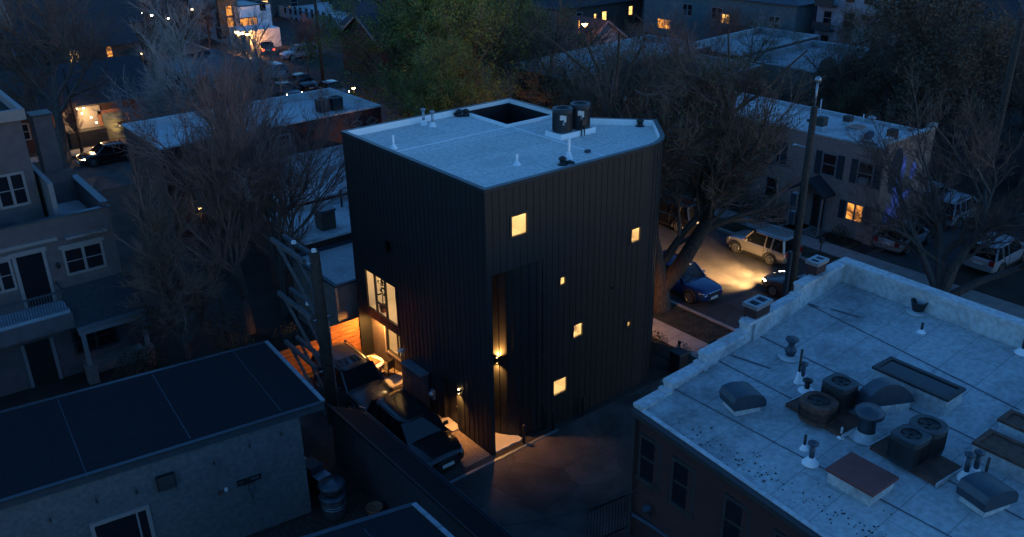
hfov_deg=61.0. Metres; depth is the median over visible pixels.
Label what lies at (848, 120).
brick chimney
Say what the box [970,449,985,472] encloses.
vent pipe
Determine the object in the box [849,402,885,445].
mushroom vent
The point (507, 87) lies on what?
budding tree
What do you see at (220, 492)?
socket plate
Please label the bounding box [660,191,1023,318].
pavement
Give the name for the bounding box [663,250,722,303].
parked car
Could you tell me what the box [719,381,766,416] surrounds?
curved vent hood
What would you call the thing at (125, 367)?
garden shrub
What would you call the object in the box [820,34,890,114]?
bare tree
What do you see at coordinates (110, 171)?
cross street
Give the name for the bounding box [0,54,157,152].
brick house
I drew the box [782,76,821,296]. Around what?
telegraph pole
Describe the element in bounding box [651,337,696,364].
foundation bed
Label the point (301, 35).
bare tree
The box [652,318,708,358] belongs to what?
pavement
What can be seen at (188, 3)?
house
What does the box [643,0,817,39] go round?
apartment block
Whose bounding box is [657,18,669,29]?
window
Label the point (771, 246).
parked car
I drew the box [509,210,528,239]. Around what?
window
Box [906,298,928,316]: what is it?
bowl vent
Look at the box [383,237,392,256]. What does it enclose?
window
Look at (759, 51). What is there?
budding tree
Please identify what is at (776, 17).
window
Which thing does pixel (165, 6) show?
bare tree
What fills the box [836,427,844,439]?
vent pipe
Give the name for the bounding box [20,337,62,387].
front door
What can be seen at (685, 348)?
garden shrub
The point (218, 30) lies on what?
window
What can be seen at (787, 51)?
row terrace
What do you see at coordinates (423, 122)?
vent pipe
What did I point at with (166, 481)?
wall vent
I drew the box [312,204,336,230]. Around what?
condenser unit
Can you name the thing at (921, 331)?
vent pipe
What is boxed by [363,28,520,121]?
green tree
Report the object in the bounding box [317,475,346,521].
barrel
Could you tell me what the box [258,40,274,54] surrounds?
moving car
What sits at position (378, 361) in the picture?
fire table
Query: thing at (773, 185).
window
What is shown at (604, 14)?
window
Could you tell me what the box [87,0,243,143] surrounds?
bare tree
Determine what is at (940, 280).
bare tree
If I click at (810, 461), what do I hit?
vent pipe
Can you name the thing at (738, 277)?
street
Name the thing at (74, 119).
telegraph pole
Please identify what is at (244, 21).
window
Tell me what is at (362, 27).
house
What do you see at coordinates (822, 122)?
brick chimney
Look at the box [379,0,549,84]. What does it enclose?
green tree
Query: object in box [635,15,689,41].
bare tree
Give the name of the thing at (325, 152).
flat roof annex
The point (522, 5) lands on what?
green tree
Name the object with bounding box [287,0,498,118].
green tree
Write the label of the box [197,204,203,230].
street lamp
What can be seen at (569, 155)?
vent pipe
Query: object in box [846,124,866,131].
roof skylight
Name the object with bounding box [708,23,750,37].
garden shed
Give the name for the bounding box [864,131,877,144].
satellite dish
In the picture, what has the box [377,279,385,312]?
house plant
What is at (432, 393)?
electricity meter
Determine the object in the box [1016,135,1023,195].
house
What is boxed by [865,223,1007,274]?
parking court
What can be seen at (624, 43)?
row terrace
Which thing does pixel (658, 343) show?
garden shrub
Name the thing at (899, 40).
house
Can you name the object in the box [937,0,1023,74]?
tree
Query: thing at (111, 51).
window
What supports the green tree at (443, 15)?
on the ground at (264, 298)
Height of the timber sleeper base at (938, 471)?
0.110 m
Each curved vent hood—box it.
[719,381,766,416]
[956,471,1018,517]
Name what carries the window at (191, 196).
in the brick row house at (371, 111)
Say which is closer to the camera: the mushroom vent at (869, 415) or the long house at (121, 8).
the mushroom vent at (869, 415)
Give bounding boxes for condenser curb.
[545,126,595,139]
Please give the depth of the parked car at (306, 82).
92.51 m
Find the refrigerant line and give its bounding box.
[573,119,585,135]
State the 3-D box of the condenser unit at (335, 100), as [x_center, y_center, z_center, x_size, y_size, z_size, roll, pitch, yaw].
[-12.428,-11.674,61.309,0.868,0.901,0.868,-19,30,-34]
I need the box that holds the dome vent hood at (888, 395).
[855,377,914,413]
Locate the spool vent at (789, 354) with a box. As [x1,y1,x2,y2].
[777,335,799,362]
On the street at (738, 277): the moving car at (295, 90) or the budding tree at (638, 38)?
the moving car at (295, 90)
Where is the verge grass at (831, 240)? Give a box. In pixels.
[653,223,857,340]
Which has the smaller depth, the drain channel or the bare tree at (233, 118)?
the drain channel
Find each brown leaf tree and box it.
[828,0,891,48]
[828,11,873,44]
[834,0,998,129]
[857,0,1020,128]
[863,2,946,118]
[879,0,1023,186]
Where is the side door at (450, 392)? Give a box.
[442,374,458,427]
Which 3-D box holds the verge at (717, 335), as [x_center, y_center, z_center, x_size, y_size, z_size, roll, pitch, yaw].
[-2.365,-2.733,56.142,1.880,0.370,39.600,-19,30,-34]
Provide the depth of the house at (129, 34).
90.37 m
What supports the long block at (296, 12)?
on the ground at (264, 298)
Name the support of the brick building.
on the ground at (264, 298)
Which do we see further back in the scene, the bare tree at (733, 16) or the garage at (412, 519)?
the bare tree at (733, 16)
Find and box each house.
[0,0,149,69]
[0,16,139,67]
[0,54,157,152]
[122,88,381,238]
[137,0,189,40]
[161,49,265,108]
[162,0,192,21]
[229,0,281,49]
[259,0,313,16]
[291,239,358,331]
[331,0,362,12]
[339,0,400,78]
[339,12,403,79]
[341,98,664,454]
[505,9,627,59]
[522,0,641,25]
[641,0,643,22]
[674,89,937,245]
[850,3,986,77]
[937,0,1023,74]
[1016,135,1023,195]
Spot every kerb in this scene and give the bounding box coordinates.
[150,68,734,331]
[177,38,807,260]
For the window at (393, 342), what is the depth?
39.88 m
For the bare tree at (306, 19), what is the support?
on the ground at (264, 298)
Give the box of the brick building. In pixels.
[627,257,1023,536]
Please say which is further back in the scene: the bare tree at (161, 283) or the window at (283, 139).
the window at (283, 139)
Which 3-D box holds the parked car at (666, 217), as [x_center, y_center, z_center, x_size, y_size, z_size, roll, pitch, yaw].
[10.159,-3.772,55.598,2.280,1.787,4.750,-19,30,-34]
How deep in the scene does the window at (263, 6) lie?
119.66 m
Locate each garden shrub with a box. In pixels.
[112,348,153,378]
[133,344,170,373]
[212,323,255,354]
[271,321,306,351]
[651,329,668,353]
[677,341,691,360]
[731,222,747,230]
[749,186,782,217]
[830,224,849,241]
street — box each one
[37,158,133,189]
[145,38,806,328]
[380,95,492,118]
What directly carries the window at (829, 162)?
in the terrace house at (829, 199)
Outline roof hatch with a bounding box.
[825,452,898,506]
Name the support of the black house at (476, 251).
on the ground at (264, 298)
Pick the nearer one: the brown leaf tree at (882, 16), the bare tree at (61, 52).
the brown leaf tree at (882, 16)
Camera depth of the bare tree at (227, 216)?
38.97 m
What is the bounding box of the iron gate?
[587,488,628,536]
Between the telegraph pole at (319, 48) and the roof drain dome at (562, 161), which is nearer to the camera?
the roof drain dome at (562, 161)
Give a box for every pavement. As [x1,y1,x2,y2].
[30,141,123,162]
[452,371,770,536]
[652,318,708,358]
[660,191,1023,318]
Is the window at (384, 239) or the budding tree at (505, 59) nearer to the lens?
the window at (384, 239)
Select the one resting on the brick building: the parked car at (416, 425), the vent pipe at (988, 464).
the vent pipe at (988, 464)
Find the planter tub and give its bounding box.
[366,501,382,515]
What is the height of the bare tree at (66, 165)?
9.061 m
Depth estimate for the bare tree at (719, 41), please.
75.60 m
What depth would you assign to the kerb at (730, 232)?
54.40 m
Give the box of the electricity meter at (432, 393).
[429,388,435,399]
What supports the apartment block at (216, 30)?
on the ground at (264, 298)
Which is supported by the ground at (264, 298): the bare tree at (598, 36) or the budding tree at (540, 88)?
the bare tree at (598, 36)
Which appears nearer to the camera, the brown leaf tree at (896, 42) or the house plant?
the house plant
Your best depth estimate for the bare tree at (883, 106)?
71.39 m
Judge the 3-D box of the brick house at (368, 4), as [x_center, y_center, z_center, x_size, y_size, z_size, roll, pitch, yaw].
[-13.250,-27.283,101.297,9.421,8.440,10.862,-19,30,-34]
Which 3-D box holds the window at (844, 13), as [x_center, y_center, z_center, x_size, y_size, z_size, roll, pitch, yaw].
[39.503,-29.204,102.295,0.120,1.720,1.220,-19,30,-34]
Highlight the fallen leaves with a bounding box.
[502,232,801,536]
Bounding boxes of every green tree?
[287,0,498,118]
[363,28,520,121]
[364,0,533,119]
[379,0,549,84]
[388,0,555,78]
[501,0,591,66]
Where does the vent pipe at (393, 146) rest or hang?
on the black house at (476, 251)
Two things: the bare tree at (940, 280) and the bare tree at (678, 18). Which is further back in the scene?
the bare tree at (678, 18)
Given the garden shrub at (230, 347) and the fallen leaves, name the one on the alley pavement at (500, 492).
the fallen leaves
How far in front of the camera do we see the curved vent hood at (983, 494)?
19.05 m
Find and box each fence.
[280,340,318,374]
[327,404,513,536]
[330,317,362,352]
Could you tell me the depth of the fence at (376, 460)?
29.80 m
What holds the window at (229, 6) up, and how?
in the apartment block at (216, 30)
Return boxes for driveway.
[299,375,495,480]
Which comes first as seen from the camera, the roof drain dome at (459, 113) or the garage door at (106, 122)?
the roof drain dome at (459, 113)
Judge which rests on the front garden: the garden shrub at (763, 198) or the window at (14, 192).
the garden shrub at (763, 198)
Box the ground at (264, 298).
[0,16,1023,536]
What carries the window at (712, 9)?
in the apartment block at (804, 14)
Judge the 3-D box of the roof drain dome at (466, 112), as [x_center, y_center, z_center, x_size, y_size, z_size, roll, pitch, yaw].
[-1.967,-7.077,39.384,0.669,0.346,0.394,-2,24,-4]
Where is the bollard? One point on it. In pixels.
(523, 434)
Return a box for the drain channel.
[449,429,558,482]
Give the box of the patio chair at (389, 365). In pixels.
[380,358,394,376]
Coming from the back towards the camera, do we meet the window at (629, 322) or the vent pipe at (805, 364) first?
the window at (629, 322)
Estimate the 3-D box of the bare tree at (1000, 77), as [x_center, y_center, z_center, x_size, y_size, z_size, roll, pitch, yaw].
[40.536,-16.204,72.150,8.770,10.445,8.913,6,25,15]
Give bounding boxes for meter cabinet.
[400,359,430,408]
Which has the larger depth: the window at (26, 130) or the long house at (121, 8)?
the long house at (121, 8)
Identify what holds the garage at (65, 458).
on the ground at (264, 298)
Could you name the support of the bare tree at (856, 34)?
on the ground at (264, 298)
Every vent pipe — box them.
[288,254,292,268]
[390,135,397,149]
[420,108,427,125]
[428,110,436,126]
[513,154,520,165]
[566,138,572,159]
[793,349,803,384]
[797,377,814,393]
[799,434,808,451]
[800,361,808,384]
[801,440,819,468]
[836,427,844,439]
[916,322,925,334]
[955,451,975,480]
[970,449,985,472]
[985,457,990,471]
[1014,340,1023,356]
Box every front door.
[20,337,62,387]
[808,192,826,228]
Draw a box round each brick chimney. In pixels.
[740,294,772,340]
[803,254,828,276]
[815,115,828,131]
[842,115,853,125]
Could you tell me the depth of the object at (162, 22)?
123.93 m
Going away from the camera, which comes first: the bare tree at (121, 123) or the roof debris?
the roof debris
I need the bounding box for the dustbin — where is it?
[667,346,688,371]
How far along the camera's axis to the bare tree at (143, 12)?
105.80 m
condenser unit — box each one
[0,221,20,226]
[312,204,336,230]
[314,97,329,112]
[328,95,343,110]
[552,105,572,133]
[570,101,590,129]
[798,391,838,427]
[821,373,858,413]
[886,424,931,470]
[909,414,948,458]
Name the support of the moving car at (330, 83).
on the street at (738, 277)
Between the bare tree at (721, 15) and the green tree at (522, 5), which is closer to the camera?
the green tree at (522, 5)
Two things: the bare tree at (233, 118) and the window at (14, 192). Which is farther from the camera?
the bare tree at (233, 118)
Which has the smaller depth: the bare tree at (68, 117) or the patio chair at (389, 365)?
the patio chair at (389, 365)
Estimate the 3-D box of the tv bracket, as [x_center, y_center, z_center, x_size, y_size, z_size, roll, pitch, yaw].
[-8.719,7.385,29.039,0.800,0.950,0.112,-15,28,-28]
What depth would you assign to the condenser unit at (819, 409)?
22.04 m
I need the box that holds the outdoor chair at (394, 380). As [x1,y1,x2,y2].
[384,372,402,387]
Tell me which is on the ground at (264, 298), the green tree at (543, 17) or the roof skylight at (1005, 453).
the green tree at (543, 17)
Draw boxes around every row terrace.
[505,34,711,107]
[570,54,761,114]
[695,27,818,59]
[740,40,881,117]
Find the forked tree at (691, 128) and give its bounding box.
[527,24,826,312]
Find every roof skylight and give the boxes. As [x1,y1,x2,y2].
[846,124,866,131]
[872,356,966,415]
[971,428,1023,482]
[997,409,1023,442]
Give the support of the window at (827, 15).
in the apartment block at (827, 11)
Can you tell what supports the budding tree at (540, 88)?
on the verge at (806, 253)
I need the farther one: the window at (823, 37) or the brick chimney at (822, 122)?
the window at (823, 37)
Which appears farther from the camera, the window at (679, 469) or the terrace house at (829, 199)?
the terrace house at (829, 199)
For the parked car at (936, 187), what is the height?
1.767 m
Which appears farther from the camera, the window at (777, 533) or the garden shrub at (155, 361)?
the garden shrub at (155, 361)
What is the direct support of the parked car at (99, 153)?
on the cross street at (110, 171)
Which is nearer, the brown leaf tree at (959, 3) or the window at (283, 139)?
the window at (283, 139)
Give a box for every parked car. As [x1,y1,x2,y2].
[76,139,129,166]
[263,60,287,79]
[280,42,318,60]
[285,72,317,90]
[311,340,393,410]
[367,387,463,471]
[659,194,698,231]
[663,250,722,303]
[726,225,802,265]
[873,218,932,254]
[923,180,956,204]
[926,191,976,228]
[963,231,1023,272]
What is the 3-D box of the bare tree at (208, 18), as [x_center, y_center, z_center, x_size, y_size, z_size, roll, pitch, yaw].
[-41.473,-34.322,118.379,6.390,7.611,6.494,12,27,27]
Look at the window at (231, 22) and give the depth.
119.42 m
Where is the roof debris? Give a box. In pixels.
[679,422,891,536]
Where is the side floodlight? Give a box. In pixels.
[397,348,405,354]
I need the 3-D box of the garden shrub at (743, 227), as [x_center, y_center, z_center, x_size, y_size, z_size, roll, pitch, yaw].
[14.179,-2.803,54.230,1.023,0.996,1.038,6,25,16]
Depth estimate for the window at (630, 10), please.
130.39 m
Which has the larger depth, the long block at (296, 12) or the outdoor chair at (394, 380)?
the long block at (296, 12)
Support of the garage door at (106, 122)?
in the brick house at (91, 134)
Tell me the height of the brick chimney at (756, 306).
1.400 m
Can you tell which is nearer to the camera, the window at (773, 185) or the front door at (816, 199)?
the front door at (816, 199)
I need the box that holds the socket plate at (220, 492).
[218,487,227,495]
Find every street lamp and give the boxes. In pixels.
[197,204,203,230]
[578,19,587,31]
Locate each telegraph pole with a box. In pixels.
[62,68,82,152]
[313,0,324,80]
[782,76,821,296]
[969,17,1023,237]
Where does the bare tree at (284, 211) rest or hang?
on the ground at (264, 298)
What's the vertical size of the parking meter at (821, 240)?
1.350 m
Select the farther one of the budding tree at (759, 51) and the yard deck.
the budding tree at (759, 51)
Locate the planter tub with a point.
(373, 507)
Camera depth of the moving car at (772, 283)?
45.81 m
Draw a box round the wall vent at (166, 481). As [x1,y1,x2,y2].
[155,471,176,491]
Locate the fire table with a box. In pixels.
[367,356,383,367]
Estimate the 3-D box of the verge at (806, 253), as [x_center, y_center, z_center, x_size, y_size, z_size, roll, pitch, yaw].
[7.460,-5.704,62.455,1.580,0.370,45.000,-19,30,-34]
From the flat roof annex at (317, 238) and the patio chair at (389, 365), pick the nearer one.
the patio chair at (389, 365)
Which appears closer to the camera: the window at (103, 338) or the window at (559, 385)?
the window at (559, 385)
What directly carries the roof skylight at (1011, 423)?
on the brick building
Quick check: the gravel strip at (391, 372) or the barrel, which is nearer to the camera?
the barrel
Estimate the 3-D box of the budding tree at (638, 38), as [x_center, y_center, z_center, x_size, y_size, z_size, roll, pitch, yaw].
[9.019,-11.344,60.305,8.320,12.150,12.423,17,30,34]
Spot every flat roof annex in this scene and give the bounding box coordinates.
[235,144,343,226]
[248,162,346,257]
[263,195,351,298]
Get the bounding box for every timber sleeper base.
[784,391,858,438]
[868,434,963,487]
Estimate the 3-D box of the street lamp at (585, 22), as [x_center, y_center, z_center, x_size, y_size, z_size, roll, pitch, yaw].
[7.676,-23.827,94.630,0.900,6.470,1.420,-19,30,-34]
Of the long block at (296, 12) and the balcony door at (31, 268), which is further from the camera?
the long block at (296, 12)
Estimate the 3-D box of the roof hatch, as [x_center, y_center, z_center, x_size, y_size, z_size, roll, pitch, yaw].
[8.075,4.890,20.135,1.040,0.410,1.240,-18,29,-33]
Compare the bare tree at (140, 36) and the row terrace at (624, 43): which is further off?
the bare tree at (140, 36)
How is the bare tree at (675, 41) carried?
on the ground at (264, 298)
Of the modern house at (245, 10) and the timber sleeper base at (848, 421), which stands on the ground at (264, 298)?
the modern house at (245, 10)
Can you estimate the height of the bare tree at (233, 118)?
11.741 m
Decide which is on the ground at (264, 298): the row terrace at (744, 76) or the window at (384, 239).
the row terrace at (744, 76)
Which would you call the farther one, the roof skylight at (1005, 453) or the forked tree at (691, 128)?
the forked tree at (691, 128)
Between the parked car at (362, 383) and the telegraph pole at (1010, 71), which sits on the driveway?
the parked car at (362, 383)
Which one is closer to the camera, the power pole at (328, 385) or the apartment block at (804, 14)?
the power pole at (328, 385)
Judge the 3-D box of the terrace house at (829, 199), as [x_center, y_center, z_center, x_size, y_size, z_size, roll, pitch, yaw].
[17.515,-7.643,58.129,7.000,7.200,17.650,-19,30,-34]
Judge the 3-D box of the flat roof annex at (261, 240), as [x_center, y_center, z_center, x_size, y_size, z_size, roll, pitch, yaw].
[-10.471,-3.356,52.699,9.000,4.530,5.100,-19,30,-34]
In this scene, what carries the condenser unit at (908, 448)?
on the timber sleeper base at (938, 471)
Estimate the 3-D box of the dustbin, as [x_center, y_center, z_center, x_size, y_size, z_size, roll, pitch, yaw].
[7.451,4.136,39.018,0.620,1.020,0.720,-19,30,-34]
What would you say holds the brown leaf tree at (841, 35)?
on the ground at (264, 298)
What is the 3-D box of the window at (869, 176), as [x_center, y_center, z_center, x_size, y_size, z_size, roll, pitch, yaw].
[20.764,-5.563,51.077,0.120,1.437,1.037,-19,30,-34]
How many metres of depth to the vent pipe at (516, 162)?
32.45 m
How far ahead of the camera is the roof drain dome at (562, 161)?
32.41 m
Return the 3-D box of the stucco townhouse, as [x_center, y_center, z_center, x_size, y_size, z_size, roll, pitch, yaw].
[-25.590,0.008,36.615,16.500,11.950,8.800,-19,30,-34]
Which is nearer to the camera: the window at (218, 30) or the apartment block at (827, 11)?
the apartment block at (827, 11)
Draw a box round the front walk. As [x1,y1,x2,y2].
[781,222,809,230]
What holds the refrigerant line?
on the black house at (476, 251)
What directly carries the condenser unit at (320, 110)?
on the brick row house at (371, 111)
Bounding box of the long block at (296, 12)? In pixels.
[277,0,348,29]
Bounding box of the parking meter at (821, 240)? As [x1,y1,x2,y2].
[819,237,824,254]
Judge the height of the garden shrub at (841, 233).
1.106 m
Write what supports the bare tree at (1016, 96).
on the ground at (264, 298)
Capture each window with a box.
[0,171,30,209]
[0,255,17,293]
[22,123,31,140]
[57,236,106,275]
[70,326,119,355]
[89,504,155,536]
[106,47,112,56]
[150,179,159,206]
[190,188,208,214]
[215,12,220,27]
[215,24,226,39]
[225,5,232,16]
[226,16,234,26]
[239,17,257,25]
[259,4,265,10]
[276,133,291,147]
[290,0,297,5]
[363,251,398,328]
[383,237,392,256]
[386,328,400,358]
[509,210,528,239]
[542,354,567,403]
[558,274,566,287]
[572,320,583,339]
[602,11,606,19]
[626,318,632,328]
[628,5,632,14]
[630,224,641,244]
[635,432,661,493]
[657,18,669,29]
[667,455,695,518]
[682,3,692,16]
[711,7,722,18]
[720,493,751,536]
[764,174,780,198]
[766,141,781,162]
[768,15,779,28]
[773,528,787,536]
[820,34,829,41]
[820,151,838,177]
[822,10,832,22]
[843,13,852,26]
[844,200,864,223]
[855,160,875,187]
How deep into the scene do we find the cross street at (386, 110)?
84.46 m
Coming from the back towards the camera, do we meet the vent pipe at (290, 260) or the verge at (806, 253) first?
the verge at (806, 253)
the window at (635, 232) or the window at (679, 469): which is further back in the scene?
the window at (635, 232)
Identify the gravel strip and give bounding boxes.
[368,353,402,388]
[438,415,490,467]
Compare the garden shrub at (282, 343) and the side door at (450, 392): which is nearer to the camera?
the side door at (450, 392)
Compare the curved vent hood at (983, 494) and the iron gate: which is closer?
the curved vent hood at (983, 494)
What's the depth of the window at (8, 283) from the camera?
36.50 m
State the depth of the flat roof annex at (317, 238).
46.29 m
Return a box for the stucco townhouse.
[0,90,157,396]
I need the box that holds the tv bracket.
[237,473,261,500]
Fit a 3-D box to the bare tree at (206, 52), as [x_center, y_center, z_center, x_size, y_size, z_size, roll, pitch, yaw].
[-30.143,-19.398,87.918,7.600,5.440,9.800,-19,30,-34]
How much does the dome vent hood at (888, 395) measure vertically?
0.880 m
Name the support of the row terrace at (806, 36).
on the ground at (264, 298)
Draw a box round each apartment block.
[189,0,237,42]
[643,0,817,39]
[811,0,916,42]
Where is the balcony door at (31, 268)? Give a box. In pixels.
[7,246,56,308]
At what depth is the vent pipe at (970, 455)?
19.97 m
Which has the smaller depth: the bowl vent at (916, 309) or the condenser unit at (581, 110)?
the bowl vent at (916, 309)
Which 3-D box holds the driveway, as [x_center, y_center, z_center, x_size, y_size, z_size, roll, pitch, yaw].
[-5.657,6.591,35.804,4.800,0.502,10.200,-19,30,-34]
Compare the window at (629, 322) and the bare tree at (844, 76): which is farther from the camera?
the bare tree at (844, 76)
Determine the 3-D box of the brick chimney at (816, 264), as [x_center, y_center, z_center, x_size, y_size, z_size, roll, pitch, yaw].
[9.781,0.372,28.101,0.670,1.470,0.480,-20,31,-36]
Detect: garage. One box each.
[0,340,324,536]
[302,502,453,536]
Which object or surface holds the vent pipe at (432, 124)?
on the black house at (476, 251)
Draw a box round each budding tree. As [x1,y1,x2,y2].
[436,55,578,111]
[444,0,549,108]
[492,0,641,113]
[562,13,671,117]
[712,8,817,96]
[775,20,895,117]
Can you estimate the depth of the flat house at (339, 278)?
41.53 m
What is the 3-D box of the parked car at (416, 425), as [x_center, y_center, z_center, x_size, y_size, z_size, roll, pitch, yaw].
[-3.784,6.290,33.877,2.260,1.575,4.550,-19,30,-34]
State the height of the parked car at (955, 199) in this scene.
1.767 m
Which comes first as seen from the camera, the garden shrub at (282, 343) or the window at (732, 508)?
the window at (732, 508)
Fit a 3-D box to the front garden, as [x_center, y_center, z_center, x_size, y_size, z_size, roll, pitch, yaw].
[15.318,-3.790,57.927,1.500,0.390,16.500,-19,30,-34]
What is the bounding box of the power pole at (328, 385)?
[270,234,338,424]
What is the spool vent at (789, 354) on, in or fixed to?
on the brick building
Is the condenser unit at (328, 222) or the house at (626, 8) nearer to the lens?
the condenser unit at (328, 222)
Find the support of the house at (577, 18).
on the ground at (264, 298)
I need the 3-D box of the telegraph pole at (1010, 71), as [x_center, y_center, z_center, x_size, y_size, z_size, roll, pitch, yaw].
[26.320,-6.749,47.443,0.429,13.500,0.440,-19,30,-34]
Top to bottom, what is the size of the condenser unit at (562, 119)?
0.981 m
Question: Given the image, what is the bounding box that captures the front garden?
[670,185,861,248]
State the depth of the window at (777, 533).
19.81 m
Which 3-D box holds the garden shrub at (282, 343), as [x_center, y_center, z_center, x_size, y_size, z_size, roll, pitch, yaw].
[-10.474,3.282,40.501,1.846,1.770,1.818,0,24,2]
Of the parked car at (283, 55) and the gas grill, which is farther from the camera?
the parked car at (283, 55)
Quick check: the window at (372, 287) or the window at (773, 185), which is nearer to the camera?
the window at (372, 287)
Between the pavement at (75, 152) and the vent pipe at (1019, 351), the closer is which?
the vent pipe at (1019, 351)
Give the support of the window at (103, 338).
in the stucco townhouse
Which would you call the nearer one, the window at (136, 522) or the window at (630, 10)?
the window at (136, 522)
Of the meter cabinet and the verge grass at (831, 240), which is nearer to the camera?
the meter cabinet
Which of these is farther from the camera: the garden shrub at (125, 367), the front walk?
the front walk
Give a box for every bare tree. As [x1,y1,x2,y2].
[0,0,136,163]
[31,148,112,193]
[33,1,129,63]
[48,96,84,150]
[74,142,241,358]
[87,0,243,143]
[97,23,324,334]
[108,11,177,78]
[110,96,138,135]
[135,0,150,23]
[141,0,192,23]
[167,60,299,241]
[183,0,221,44]
[195,87,371,316]
[206,0,307,102]
[287,10,328,73]
[299,12,315,35]
[511,5,587,58]
[563,10,619,49]
[611,4,720,195]
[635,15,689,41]
[661,0,690,32]
[678,32,739,56]
[701,2,744,32]
[702,3,760,38]
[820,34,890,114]
[829,14,876,49]
[842,52,1023,295]
[857,25,922,120]
[960,14,1023,129]
[976,0,1023,139]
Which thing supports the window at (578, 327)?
in the black house at (476, 251)
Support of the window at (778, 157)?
in the terrace house at (829, 199)
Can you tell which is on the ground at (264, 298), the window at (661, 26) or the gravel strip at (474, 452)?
the gravel strip at (474, 452)
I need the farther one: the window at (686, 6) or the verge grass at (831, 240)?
the window at (686, 6)
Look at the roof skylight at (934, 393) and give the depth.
22.75 m
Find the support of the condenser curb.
on the black house at (476, 251)
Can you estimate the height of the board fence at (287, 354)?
1.570 m
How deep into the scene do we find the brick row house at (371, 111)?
57.76 m
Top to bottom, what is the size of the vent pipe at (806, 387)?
0.400 m
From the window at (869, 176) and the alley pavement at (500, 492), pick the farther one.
the window at (869, 176)
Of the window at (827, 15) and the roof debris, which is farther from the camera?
the window at (827, 15)
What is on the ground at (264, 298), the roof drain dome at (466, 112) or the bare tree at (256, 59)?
the bare tree at (256, 59)
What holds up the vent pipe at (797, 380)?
on the brick building
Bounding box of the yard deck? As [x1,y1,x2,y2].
[263,491,370,536]
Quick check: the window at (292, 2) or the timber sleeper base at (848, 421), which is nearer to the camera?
the timber sleeper base at (848, 421)
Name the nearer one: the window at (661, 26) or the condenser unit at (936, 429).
the condenser unit at (936, 429)
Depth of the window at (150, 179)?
55.37 m
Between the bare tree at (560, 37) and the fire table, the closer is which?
the fire table
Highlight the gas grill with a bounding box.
[305,456,330,492]
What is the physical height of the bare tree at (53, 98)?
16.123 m
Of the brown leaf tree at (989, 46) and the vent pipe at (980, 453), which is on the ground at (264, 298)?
the brown leaf tree at (989, 46)
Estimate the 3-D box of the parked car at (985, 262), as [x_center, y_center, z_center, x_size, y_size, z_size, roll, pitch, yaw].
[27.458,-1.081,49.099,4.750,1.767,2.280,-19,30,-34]
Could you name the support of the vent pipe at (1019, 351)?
on the brick building
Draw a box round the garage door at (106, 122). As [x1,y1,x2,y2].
[101,111,123,139]
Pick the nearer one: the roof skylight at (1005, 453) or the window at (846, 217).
the roof skylight at (1005, 453)
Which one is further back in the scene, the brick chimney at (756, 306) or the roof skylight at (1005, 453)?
the brick chimney at (756, 306)
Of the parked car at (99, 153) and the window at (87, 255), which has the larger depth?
the parked car at (99, 153)
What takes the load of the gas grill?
on the ground at (264, 298)
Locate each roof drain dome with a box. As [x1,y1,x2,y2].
[453,109,462,116]
[462,108,474,116]
[557,156,574,165]
[635,119,643,126]
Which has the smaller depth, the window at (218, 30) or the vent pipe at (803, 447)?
the vent pipe at (803, 447)
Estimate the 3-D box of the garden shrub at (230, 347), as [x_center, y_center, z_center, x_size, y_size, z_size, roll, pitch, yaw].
[-12.815,3.455,39.919,2.076,1.991,2.046,-8,25,-15]
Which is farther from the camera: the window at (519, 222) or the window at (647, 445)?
the window at (519, 222)
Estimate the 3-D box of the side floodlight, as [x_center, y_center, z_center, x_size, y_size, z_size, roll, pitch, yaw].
[-4.667,3.496,36.925,0.304,0.189,0.419,-19,30,-34]
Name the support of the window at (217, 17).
in the apartment block at (216, 30)
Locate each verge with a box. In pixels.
[653,303,731,342]
[660,198,840,264]
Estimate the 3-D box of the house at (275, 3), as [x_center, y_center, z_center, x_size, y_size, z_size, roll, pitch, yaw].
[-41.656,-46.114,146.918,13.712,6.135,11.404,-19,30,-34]
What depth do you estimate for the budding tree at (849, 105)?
66.01 m
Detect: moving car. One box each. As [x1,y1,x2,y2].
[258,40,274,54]
[269,82,300,96]
[315,79,349,92]
[761,271,805,296]
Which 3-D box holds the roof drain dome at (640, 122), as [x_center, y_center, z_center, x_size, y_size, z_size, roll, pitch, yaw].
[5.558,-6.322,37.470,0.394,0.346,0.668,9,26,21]
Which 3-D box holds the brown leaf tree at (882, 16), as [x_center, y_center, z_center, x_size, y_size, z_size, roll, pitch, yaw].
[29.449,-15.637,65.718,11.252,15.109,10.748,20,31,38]
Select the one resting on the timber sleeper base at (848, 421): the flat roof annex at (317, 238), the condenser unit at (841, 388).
the condenser unit at (841, 388)
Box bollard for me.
[522,424,525,444]
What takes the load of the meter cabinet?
on the driveway

